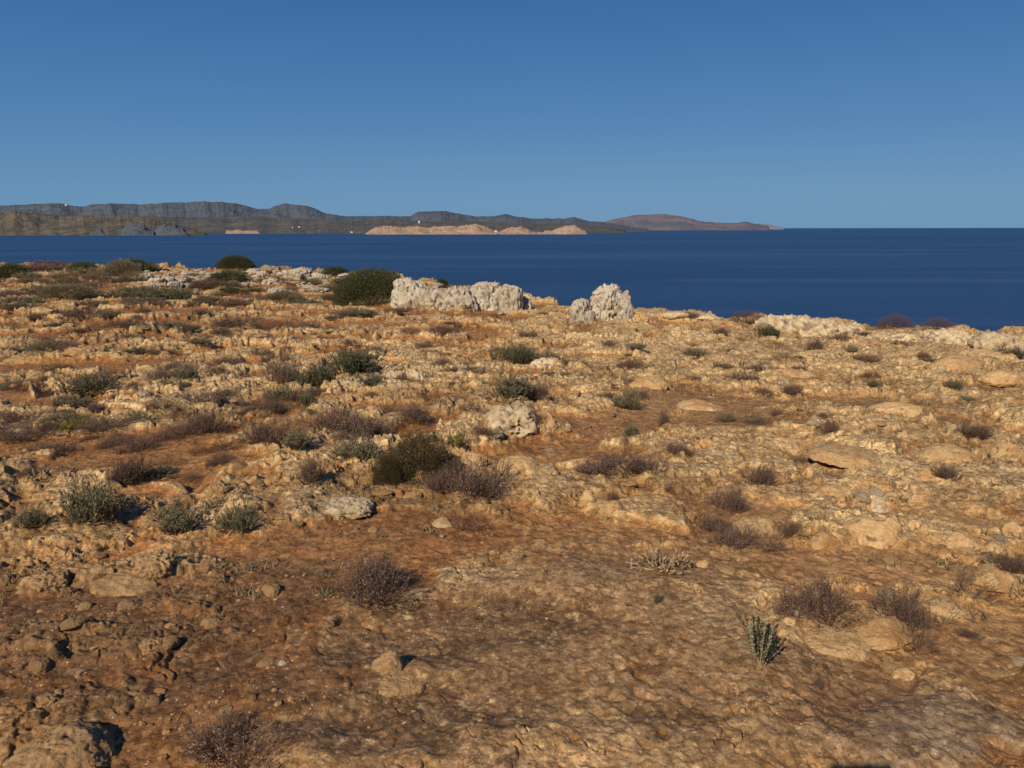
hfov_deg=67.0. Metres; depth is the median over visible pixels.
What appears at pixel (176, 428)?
purple shrub
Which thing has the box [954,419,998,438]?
purple shrub
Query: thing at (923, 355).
purple shrub
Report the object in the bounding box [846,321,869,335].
boulder
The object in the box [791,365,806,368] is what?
purple shrub
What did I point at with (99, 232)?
sea cliff
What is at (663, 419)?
purple shrub
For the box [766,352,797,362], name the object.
cushion bush
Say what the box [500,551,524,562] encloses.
stone
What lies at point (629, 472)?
boulder
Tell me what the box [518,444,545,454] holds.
twiggy shrub
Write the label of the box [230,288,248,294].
cushion bush
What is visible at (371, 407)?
stone
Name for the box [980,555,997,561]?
stone
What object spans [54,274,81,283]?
cushion bush
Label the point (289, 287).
cushion bush
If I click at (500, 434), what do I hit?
stone
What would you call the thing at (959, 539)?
boulder
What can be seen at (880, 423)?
stone
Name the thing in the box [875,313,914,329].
cushion bush
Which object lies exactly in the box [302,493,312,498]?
stone
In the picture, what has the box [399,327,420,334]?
cushion bush
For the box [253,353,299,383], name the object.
purple shrub
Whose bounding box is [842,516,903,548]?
boulder
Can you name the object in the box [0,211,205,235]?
headland
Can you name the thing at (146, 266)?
evergreen bush
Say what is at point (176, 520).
grey shrub
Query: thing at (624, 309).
boulder
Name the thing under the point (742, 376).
purple shrub
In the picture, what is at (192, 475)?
cushion bush
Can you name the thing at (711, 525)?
purple shrub
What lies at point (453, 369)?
purple shrub
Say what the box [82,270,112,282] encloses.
cushion bush
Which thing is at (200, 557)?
dead shrub
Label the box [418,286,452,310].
rock outcrop
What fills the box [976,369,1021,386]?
boulder
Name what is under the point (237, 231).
shore
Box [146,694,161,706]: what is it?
stone
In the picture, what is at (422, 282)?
stone
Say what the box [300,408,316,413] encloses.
grey shrub
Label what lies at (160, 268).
stone
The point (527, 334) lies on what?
purple shrub
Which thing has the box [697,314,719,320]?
boulder
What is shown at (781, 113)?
sky
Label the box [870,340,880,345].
stone
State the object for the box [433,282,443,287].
stone
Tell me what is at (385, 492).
stone
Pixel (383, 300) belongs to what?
grey shrub
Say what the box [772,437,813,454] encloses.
boulder
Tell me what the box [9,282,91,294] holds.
grey shrub
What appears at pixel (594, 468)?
purple shrub
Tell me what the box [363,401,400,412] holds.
purple shrub
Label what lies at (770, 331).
green shrub
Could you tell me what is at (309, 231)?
shore
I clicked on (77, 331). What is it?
purple shrub
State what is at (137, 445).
purple shrub
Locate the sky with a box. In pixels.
[0,0,1023,227]
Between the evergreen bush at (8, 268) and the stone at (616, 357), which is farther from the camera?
the evergreen bush at (8, 268)
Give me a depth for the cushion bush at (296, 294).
28.61 m
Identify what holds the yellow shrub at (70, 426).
on the ground
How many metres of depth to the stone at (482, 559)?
3.79 m
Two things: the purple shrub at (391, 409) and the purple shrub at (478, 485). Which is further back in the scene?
the purple shrub at (391, 409)
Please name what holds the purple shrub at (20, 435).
on the ground
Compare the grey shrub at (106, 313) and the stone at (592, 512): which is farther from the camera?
the grey shrub at (106, 313)
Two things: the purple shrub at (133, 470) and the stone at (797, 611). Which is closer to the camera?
the stone at (797, 611)
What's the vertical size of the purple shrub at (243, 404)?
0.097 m
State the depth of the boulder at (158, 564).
3.65 m
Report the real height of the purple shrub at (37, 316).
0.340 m
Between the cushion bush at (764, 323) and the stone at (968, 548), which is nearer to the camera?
the stone at (968, 548)
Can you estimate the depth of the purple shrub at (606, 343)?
14.04 m
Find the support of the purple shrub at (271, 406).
on the ground
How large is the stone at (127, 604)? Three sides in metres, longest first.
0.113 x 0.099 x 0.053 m
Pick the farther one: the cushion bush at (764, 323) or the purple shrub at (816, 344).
the cushion bush at (764, 323)
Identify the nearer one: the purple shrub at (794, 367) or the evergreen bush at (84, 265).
the purple shrub at (794, 367)
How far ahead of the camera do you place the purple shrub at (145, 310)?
23.21 m
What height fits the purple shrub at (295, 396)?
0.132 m
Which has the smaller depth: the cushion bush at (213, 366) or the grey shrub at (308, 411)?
the grey shrub at (308, 411)
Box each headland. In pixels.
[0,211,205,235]
[604,214,769,229]
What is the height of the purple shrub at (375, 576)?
0.270 m
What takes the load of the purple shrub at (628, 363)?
on the ground
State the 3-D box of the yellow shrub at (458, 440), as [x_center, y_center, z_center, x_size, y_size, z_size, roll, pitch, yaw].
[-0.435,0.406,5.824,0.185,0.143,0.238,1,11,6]
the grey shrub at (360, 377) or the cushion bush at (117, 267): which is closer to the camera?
the grey shrub at (360, 377)
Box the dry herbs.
[0,267,1023,642]
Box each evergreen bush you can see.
[0,261,30,278]
[68,260,97,270]
[106,257,158,271]
[206,269,253,282]
[214,254,255,268]
[220,286,242,292]
[318,265,349,276]
[331,266,401,305]
[435,277,447,284]
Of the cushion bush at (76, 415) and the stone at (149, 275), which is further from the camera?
the stone at (149, 275)
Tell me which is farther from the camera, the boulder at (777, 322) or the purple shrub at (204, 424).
the boulder at (777, 322)
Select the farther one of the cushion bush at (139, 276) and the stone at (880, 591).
the cushion bush at (139, 276)
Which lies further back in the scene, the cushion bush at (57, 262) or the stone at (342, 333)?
the cushion bush at (57, 262)
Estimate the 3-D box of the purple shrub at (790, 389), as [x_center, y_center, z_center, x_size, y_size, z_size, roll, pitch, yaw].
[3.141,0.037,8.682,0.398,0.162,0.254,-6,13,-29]
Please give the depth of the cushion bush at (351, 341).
14.66 m
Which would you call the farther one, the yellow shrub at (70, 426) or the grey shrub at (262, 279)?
the grey shrub at (262, 279)
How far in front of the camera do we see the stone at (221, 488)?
4.74 m
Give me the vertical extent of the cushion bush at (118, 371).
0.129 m
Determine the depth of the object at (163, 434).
6.43 m
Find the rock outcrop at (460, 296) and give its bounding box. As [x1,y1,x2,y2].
[440,285,479,311]
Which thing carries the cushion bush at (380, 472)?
on the ground
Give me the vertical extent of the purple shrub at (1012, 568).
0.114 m
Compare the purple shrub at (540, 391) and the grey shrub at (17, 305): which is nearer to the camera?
the purple shrub at (540, 391)
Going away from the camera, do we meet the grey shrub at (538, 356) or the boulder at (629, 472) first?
the boulder at (629, 472)
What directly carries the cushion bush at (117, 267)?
on the ground
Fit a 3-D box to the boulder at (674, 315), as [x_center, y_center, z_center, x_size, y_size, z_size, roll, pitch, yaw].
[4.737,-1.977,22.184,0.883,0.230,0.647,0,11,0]
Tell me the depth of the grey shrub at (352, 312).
23.40 m
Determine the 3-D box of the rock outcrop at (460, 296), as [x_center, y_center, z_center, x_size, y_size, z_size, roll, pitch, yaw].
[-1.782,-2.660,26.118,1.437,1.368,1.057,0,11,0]
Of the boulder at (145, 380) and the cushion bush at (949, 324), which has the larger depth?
the cushion bush at (949, 324)
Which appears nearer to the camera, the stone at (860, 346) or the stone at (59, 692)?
the stone at (59, 692)
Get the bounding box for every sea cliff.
[48,231,59,235]
[89,229,104,235]
[119,222,154,235]
[154,223,187,235]
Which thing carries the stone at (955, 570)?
on the ground
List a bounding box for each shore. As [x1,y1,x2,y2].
[225,229,260,233]
[268,229,367,233]
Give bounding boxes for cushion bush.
[8,378,46,393]
[22,338,71,353]
[31,260,77,269]
[32,410,93,428]
[35,282,98,300]
[49,272,85,278]
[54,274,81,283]
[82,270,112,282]
[98,258,145,274]
[104,369,129,378]
[114,271,148,282]
[118,296,176,309]
[141,397,184,412]
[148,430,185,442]
[164,410,201,420]
[178,470,204,484]
[186,279,214,289]
[187,298,218,306]
[187,445,211,455]
[199,364,228,373]
[209,435,247,452]
[211,291,229,295]
[221,332,235,337]
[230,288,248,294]
[245,347,273,355]
[264,289,306,302]
[269,319,294,331]
[284,283,297,290]
[318,283,341,289]
[321,293,332,299]
[339,338,359,344]
[370,452,402,485]
[380,428,458,487]
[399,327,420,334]
[456,403,479,412]
[468,365,493,374]
[489,313,501,317]
[728,310,764,325]
[753,321,772,330]
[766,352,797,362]
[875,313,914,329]
[918,317,956,330]
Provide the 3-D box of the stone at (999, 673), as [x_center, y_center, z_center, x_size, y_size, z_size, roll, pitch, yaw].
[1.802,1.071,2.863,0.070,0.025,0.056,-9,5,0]
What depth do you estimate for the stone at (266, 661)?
2.87 m
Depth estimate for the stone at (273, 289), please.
32.00 m
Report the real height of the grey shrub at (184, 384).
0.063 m
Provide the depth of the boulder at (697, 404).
7.84 m
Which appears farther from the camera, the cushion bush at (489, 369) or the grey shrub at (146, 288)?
the grey shrub at (146, 288)
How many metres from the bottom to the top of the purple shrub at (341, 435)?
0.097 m
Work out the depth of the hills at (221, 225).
7634.60 m
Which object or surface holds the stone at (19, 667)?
on the ground
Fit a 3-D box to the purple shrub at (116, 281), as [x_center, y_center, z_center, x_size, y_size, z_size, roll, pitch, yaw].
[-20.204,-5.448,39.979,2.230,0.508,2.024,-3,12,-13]
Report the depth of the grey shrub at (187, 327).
19.96 m
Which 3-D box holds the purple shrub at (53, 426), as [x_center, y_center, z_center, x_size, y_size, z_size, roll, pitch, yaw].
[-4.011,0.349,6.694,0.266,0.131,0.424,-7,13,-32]
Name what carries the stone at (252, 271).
on the ground
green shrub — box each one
[134,286,196,300]
[238,286,266,292]
[292,359,336,387]
[295,389,317,409]
[326,344,386,375]
[488,342,534,363]
[753,324,780,336]
[867,379,883,387]
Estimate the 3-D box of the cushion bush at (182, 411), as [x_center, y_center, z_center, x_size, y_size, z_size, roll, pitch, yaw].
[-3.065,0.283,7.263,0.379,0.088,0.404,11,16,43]
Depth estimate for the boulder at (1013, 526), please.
4.16 m
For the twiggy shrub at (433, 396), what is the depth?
8.05 m
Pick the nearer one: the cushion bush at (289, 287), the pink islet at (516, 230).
the cushion bush at (289, 287)
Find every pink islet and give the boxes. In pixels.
[365,224,493,234]
[491,226,539,233]
[540,225,586,233]
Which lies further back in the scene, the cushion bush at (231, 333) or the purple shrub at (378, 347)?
the cushion bush at (231, 333)
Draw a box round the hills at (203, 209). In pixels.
[0,201,648,231]
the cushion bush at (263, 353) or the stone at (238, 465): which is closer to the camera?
the stone at (238, 465)
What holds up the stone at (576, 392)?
on the ground
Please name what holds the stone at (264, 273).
on the ground
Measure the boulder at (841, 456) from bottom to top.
0.117 m
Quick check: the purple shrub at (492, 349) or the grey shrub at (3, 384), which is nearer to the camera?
the grey shrub at (3, 384)
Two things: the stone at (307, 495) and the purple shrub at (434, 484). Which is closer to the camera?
the stone at (307, 495)
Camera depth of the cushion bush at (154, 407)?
7.42 m
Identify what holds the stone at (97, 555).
on the ground
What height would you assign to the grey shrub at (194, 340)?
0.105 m
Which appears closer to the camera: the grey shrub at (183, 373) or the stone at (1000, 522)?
the stone at (1000, 522)
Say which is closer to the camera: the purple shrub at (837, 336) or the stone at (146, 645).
the stone at (146, 645)
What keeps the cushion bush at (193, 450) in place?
on the ground
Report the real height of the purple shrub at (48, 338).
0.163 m
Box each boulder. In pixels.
[0,351,38,364]
[2,720,115,767]
[15,567,71,594]
[61,344,110,356]
[90,571,160,596]
[125,376,157,385]
[128,549,176,578]
[205,353,241,363]
[312,458,343,472]
[325,496,374,519]
[342,376,374,389]
[372,650,403,673]
[378,671,425,696]
[469,281,501,310]
[485,404,538,437]
[497,455,538,474]
[498,284,523,313]
[523,295,532,309]
[531,357,557,370]
[537,411,557,429]
[569,298,589,321]
[584,310,595,323]
[589,283,621,320]
[614,456,646,475]
[615,290,633,319]
[629,376,667,390]
[632,312,648,322]
[662,311,691,318]
[676,399,724,410]
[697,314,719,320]
[730,515,778,537]
[752,314,802,330]
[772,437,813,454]
[776,369,815,377]
[781,314,858,336]
[804,624,871,661]
[806,444,878,467]
[810,529,841,549]
[815,483,842,492]
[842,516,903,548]
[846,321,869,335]
[848,472,893,491]
[851,616,913,650]
[859,333,890,339]
[866,401,922,417]
[886,333,919,342]
[912,443,981,464]
[913,595,967,618]
[914,329,934,339]
[914,467,935,481]
[922,327,976,345]
[924,354,983,370]
[944,531,986,551]
[967,330,1023,352]
[967,563,1018,593]
[969,348,1018,359]
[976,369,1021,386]
[983,541,1015,558]
[989,442,1023,464]
[999,521,1022,532]
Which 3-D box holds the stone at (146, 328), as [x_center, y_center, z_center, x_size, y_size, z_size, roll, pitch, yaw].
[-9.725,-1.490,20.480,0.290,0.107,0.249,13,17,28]
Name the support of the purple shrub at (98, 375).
on the ground
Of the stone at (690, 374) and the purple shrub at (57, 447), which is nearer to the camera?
the purple shrub at (57, 447)
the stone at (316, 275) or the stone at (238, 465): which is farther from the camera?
the stone at (316, 275)
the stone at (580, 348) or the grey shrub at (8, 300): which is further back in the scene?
the grey shrub at (8, 300)
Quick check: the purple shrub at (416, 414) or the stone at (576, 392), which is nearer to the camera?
the purple shrub at (416, 414)
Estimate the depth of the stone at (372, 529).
4.27 m
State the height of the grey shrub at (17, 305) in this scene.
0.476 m
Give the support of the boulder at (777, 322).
on the ground
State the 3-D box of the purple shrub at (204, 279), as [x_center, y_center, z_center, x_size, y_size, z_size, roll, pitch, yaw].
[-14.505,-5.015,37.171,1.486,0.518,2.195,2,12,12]
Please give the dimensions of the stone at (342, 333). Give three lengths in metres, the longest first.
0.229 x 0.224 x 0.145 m
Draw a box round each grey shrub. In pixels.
[0,296,37,302]
[0,298,42,310]
[0,378,36,389]
[6,346,25,352]
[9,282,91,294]
[10,503,49,528]
[11,270,44,278]
[19,297,49,303]
[39,321,74,326]
[41,274,68,278]
[52,369,122,395]
[53,392,93,408]
[57,464,128,525]
[60,266,120,274]
[71,287,107,297]
[75,415,109,426]
[77,299,109,305]
[89,307,123,317]
[94,343,121,351]
[99,285,145,297]
[116,284,174,291]
[121,411,156,422]
[123,345,161,352]
[140,462,178,481]
[154,495,204,534]
[155,377,183,385]
[156,320,185,327]
[168,362,200,378]
[172,323,201,330]
[173,381,190,386]
[176,288,202,295]
[178,337,213,343]
[190,295,226,300]
[210,494,257,534]
[252,275,284,281]
[261,380,296,400]
[280,422,313,448]
[291,297,324,304]
[295,278,323,283]
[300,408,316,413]
[326,306,379,315]
[326,430,378,461]
[331,276,347,284]
[335,407,355,415]
[348,372,381,384]
[367,296,390,302]
[486,369,537,400]
[503,341,561,363]
[557,372,573,375]
[611,385,642,408]
[621,423,641,436]
[624,340,646,348]
[653,589,661,603]
[681,346,713,355]
[715,410,735,421]
[842,343,861,352]
[865,399,925,410]
[918,356,936,361]
[942,378,965,388]
[955,395,976,400]
[990,345,1023,358]
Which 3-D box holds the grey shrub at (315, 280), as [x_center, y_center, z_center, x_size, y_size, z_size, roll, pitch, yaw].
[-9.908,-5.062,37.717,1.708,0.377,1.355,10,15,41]
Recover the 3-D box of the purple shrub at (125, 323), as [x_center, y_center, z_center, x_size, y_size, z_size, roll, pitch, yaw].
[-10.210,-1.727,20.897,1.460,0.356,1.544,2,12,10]
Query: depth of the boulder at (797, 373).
10.84 m
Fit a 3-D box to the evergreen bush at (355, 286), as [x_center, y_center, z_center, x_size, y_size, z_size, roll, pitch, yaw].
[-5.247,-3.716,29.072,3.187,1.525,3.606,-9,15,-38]
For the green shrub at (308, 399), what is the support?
on the ground
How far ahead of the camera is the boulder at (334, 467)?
5.26 m
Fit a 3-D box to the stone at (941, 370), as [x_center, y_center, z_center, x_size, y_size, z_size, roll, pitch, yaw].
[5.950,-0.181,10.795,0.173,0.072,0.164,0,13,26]
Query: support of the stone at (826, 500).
on the ground
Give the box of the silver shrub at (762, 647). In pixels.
[746,615,780,668]
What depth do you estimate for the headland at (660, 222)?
15760.92 m
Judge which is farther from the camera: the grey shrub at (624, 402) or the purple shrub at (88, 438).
the grey shrub at (624, 402)
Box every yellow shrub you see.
[59,417,92,431]
[443,428,467,448]
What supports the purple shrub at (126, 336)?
on the ground
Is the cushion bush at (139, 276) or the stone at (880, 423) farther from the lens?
the cushion bush at (139, 276)
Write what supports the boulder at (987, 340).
on the ground
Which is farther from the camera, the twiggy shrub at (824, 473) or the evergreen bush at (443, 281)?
the evergreen bush at (443, 281)
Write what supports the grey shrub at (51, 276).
on the ground
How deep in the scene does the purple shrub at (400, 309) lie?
24.16 m
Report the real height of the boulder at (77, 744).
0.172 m
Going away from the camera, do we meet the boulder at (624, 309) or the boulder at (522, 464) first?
the boulder at (522, 464)
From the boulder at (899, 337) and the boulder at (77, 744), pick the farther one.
the boulder at (899, 337)
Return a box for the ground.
[0,262,1023,767]
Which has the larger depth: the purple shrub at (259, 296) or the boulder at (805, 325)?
the purple shrub at (259, 296)
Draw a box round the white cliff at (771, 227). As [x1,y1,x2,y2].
[756,223,784,229]
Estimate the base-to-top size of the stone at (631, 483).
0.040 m
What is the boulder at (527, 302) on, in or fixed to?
on the ground
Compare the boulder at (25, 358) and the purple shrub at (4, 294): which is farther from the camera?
the purple shrub at (4, 294)
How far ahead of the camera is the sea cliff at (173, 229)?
4843.96 m
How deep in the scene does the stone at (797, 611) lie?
3.19 m
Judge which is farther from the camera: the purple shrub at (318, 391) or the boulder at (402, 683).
the purple shrub at (318, 391)
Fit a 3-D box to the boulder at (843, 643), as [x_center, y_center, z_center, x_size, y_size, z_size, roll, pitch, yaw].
[1.266,1.028,3.039,0.268,0.092,0.228,5,12,23]
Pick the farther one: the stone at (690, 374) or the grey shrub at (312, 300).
the grey shrub at (312, 300)
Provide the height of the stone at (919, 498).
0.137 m
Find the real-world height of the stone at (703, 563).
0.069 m
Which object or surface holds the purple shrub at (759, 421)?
on the ground
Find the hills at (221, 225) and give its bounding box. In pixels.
[132,216,625,233]
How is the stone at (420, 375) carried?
on the ground
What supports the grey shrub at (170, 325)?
on the ground
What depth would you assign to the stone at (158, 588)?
3.56 m
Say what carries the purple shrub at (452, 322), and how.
on the ground
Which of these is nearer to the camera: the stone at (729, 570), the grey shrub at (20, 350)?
the stone at (729, 570)
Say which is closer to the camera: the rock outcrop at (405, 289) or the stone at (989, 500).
the stone at (989, 500)
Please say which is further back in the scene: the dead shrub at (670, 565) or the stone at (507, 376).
the stone at (507, 376)
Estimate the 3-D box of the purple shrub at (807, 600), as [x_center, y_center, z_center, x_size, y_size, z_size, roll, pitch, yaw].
[1.289,0.881,3.198,0.421,0.212,0.347,-10,15,-39]
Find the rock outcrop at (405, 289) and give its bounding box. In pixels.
[390,276,424,307]
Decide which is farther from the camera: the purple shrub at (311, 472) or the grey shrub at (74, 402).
the grey shrub at (74, 402)
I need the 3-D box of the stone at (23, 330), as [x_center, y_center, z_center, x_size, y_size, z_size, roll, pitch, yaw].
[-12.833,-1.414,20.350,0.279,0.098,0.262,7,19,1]
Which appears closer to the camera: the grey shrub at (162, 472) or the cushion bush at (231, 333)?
the grey shrub at (162, 472)
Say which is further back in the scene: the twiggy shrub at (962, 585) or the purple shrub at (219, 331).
the purple shrub at (219, 331)
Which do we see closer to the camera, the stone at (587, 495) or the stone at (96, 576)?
the stone at (96, 576)
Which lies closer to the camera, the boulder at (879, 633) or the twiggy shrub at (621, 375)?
the boulder at (879, 633)
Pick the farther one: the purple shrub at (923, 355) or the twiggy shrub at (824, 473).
the purple shrub at (923, 355)
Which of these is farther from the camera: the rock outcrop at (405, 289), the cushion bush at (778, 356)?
the rock outcrop at (405, 289)
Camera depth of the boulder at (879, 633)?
3.04 m
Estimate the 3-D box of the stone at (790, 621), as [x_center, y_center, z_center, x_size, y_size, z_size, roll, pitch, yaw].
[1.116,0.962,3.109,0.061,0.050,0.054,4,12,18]
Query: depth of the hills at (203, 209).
10612.19 m
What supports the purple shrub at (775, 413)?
on the ground
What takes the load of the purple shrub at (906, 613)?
on the ground
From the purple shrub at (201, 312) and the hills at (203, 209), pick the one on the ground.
the purple shrub at (201, 312)
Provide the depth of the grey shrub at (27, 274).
40.83 m
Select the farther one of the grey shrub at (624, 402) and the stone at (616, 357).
the stone at (616, 357)
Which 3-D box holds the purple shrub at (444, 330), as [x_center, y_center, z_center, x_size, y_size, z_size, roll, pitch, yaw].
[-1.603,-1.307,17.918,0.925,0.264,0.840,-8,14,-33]
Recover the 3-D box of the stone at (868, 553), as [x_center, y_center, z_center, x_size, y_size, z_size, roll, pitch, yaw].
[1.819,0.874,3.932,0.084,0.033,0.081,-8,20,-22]
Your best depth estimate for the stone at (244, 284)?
35.90 m
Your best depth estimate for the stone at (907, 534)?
4.08 m
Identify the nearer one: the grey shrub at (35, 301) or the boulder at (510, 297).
the boulder at (510, 297)
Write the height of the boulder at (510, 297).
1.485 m
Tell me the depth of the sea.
951.39 m
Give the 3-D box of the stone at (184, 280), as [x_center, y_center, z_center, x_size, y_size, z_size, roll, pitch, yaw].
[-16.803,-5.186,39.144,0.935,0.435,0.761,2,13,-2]
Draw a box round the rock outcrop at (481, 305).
[471,293,488,310]
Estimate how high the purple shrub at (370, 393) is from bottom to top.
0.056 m
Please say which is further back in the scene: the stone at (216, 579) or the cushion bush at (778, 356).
the cushion bush at (778, 356)
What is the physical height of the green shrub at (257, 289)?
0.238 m
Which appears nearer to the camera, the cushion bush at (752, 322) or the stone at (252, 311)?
the cushion bush at (752, 322)
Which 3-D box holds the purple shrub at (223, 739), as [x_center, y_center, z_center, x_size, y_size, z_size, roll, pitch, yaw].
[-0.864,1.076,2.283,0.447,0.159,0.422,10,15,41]
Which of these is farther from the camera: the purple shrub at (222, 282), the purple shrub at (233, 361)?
the purple shrub at (222, 282)
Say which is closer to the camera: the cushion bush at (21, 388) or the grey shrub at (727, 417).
the grey shrub at (727, 417)
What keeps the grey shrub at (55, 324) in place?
on the ground
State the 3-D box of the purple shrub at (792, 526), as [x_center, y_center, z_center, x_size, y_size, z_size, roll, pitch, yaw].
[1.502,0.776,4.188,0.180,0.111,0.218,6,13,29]
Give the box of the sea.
[0,228,1023,331]
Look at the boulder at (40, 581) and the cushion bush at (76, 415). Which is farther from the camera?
the cushion bush at (76, 415)
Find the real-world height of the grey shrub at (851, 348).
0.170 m
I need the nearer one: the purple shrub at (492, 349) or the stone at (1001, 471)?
the stone at (1001, 471)
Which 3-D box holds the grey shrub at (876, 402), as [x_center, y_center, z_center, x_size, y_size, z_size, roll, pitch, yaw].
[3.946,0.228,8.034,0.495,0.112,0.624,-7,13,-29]
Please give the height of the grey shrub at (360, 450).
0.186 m
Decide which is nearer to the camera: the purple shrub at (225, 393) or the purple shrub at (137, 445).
the purple shrub at (137, 445)
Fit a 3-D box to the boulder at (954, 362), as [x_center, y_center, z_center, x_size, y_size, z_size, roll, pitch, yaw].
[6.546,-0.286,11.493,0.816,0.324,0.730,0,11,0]
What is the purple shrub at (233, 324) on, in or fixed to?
on the ground
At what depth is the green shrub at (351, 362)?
9.29 m
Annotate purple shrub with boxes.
[0,275,53,284]
[0,285,44,297]
[0,379,40,391]
[0,405,48,431]
[0,420,48,441]
[0,424,86,441]
[12,464,40,476]
[13,257,74,271]
[15,310,59,319]
[20,435,87,457]
[33,418,60,434]
[36,335,57,340]
[37,375,54,381]
[38,386,55,397]
[40,362,75,372]
[45,337,83,351]
[45,393,71,405]
[45,407,75,414]
[53,305,99,320]
[58,325,103,333]
[67,369,124,385]
[72,413,135,431]
[73,280,111,287]
[78,434,106,442]
[83,402,104,410]
[91,436,122,449]
[96,276,140,283]
[97,315,166,327]
[101,431,139,442]
[102,272,121,275]
[102,446,156,485]
[107,430,163,454]
[113,379,143,389]
[117,295,144,302]
[120,333,140,338]
[133,307,151,313]
[144,368,177,379]
[146,348,178,353]
[146,420,207,440]
[155,357,200,370]
[171,698,295,767]
[174,384,250,403]
[180,406,238,434]
[189,279,241,288]
[189,306,224,314]
[190,275,220,285]
[198,314,279,328]
[203,355,249,364]
[203,450,236,466]
[207,325,231,335]
[219,295,253,306]
[227,401,250,408]
[234,412,295,447]
[241,405,254,411]
[243,291,285,300]
[249,393,289,411]
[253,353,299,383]
[254,351,293,361]
[276,277,300,284]
[279,385,323,401]
[290,318,322,328]
[291,399,381,435]
[291,448,331,484]
[295,386,345,397]
[313,291,333,299]
[322,429,374,440]
[323,313,344,320]
[330,546,423,616]
[355,412,409,435]
[360,390,378,397]
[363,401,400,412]
[364,344,392,352]
[380,306,414,312]
[386,375,418,383]
[396,400,432,421]
[414,341,433,348]
[419,349,447,356]
[423,455,467,492]
[425,322,458,334]
[430,356,454,365]
[439,365,461,371]
[440,447,514,502]
[443,320,459,324]
[451,366,474,370]
[468,425,498,434]
[478,346,503,353]
[517,331,538,337]
[526,380,549,399]
[528,406,547,423]
[558,357,579,364]
[572,437,640,481]
[589,390,618,397]
[601,339,616,345]
[606,491,619,499]
[614,354,645,369]
[615,448,665,474]
[623,388,650,398]
[656,404,669,425]
[662,439,695,455]
[682,310,700,317]
[695,511,735,533]
[701,515,786,551]
[703,478,752,514]
[709,324,731,334]
[714,362,737,368]
[721,371,758,380]
[733,362,773,370]
[737,415,772,424]
[739,461,778,486]
[751,387,774,397]
[762,569,866,631]
[769,408,782,415]
[776,518,806,538]
[778,381,804,394]
[788,454,812,462]
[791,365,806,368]
[802,334,827,349]
[812,417,846,433]
[813,675,825,689]
[815,412,833,419]
[828,328,853,341]
[851,353,882,361]
[856,330,871,335]
[858,370,886,378]
[864,576,937,632]
[888,339,916,345]
[915,350,931,358]
[929,458,963,480]
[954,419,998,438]
[955,626,985,640]
[977,547,1023,573]
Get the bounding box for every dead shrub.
[186,538,209,562]
[624,538,695,574]
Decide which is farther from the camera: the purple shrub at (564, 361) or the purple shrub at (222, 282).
the purple shrub at (222, 282)
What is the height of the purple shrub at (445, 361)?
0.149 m
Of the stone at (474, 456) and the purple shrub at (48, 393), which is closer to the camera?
the stone at (474, 456)
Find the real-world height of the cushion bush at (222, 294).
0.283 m
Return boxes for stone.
[14,663,26,672]
[18,328,30,332]
[28,657,51,673]
[36,693,60,708]
[53,688,63,697]
[58,587,76,597]
[59,615,87,630]
[62,323,74,326]
[78,601,93,609]
[79,305,88,309]
[92,573,106,580]
[93,552,106,558]
[117,598,142,610]
[123,634,133,637]
[137,389,152,396]
[138,638,162,654]
[140,273,152,278]
[140,325,149,329]
[146,277,165,283]
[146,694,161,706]
[151,267,169,270]
[155,585,164,591]
[162,635,181,649]
[163,276,175,280]
[167,281,182,287]
[175,277,188,283]
[181,271,196,275]
[200,615,219,628]
[206,272,215,276]
[207,482,233,496]
[207,573,228,585]
[220,705,232,712]
[232,461,247,470]
[240,282,249,286]
[245,268,260,273]
[248,309,258,314]
[256,270,268,276]
[256,656,275,666]
[261,278,278,284]
[261,583,281,596]
[267,287,284,292]
[278,271,292,276]
[278,660,286,665]
[287,281,306,285]
[291,267,312,275]
[291,521,305,528]
[296,273,303,277]
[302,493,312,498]
[305,286,330,292]
[311,272,325,278]
[318,501,329,506]
[340,330,350,336]
[366,405,380,409]
[368,526,378,532]
[379,445,389,451]
[380,489,392,495]
[386,370,405,378]
[403,491,421,497]
[406,371,425,379]
[414,470,432,481]
[416,280,425,285]
[432,516,451,527]
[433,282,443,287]
[459,452,482,466]
[476,556,488,562]
[481,456,488,465]
[491,429,503,438]
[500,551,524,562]
[502,373,515,378]
[535,570,546,576]
[544,448,553,451]
[563,426,571,431]
[568,390,580,395]
[571,458,589,464]
[578,346,586,350]
[579,489,599,505]
[589,510,597,515]
[599,500,621,517]
[609,355,624,360]
[623,481,637,486]
[634,489,644,495]
[685,372,694,376]
[685,512,695,521]
[694,433,705,438]
[695,560,709,567]
[701,546,710,551]
[718,567,735,574]
[746,349,756,352]
[777,628,788,635]
[783,617,796,625]
[791,605,809,617]
[799,704,814,715]
[806,420,819,426]
[822,498,832,503]
[837,528,848,534]
[852,344,862,349]
[853,490,870,503]
[861,551,878,558]
[867,487,883,497]
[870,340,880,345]
[871,496,888,512]
[874,588,891,597]
[876,421,886,426]
[879,661,900,672]
[881,655,893,662]
[882,555,900,564]
[891,668,915,680]
[903,531,910,537]
[908,493,928,506]
[925,532,942,544]
[934,368,943,373]
[940,398,954,402]
[948,568,963,573]
[958,494,967,497]
[962,547,976,550]
[979,497,992,501]
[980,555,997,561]
[989,518,1009,525]
[990,669,1009,677]
[993,468,1008,474]
[994,535,1007,542]
[1012,656,1023,665]
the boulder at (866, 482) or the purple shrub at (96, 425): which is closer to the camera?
the boulder at (866, 482)
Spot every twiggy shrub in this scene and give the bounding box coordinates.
[0,320,25,328]
[82,317,113,327]
[151,453,187,465]
[399,299,420,308]
[409,390,439,398]
[446,503,489,533]
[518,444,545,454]
[605,371,634,380]
[812,468,836,477]
[877,431,902,443]
[897,617,947,655]
[942,566,1009,602]
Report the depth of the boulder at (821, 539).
4.02 m
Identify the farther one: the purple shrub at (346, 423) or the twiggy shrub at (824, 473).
the purple shrub at (346, 423)

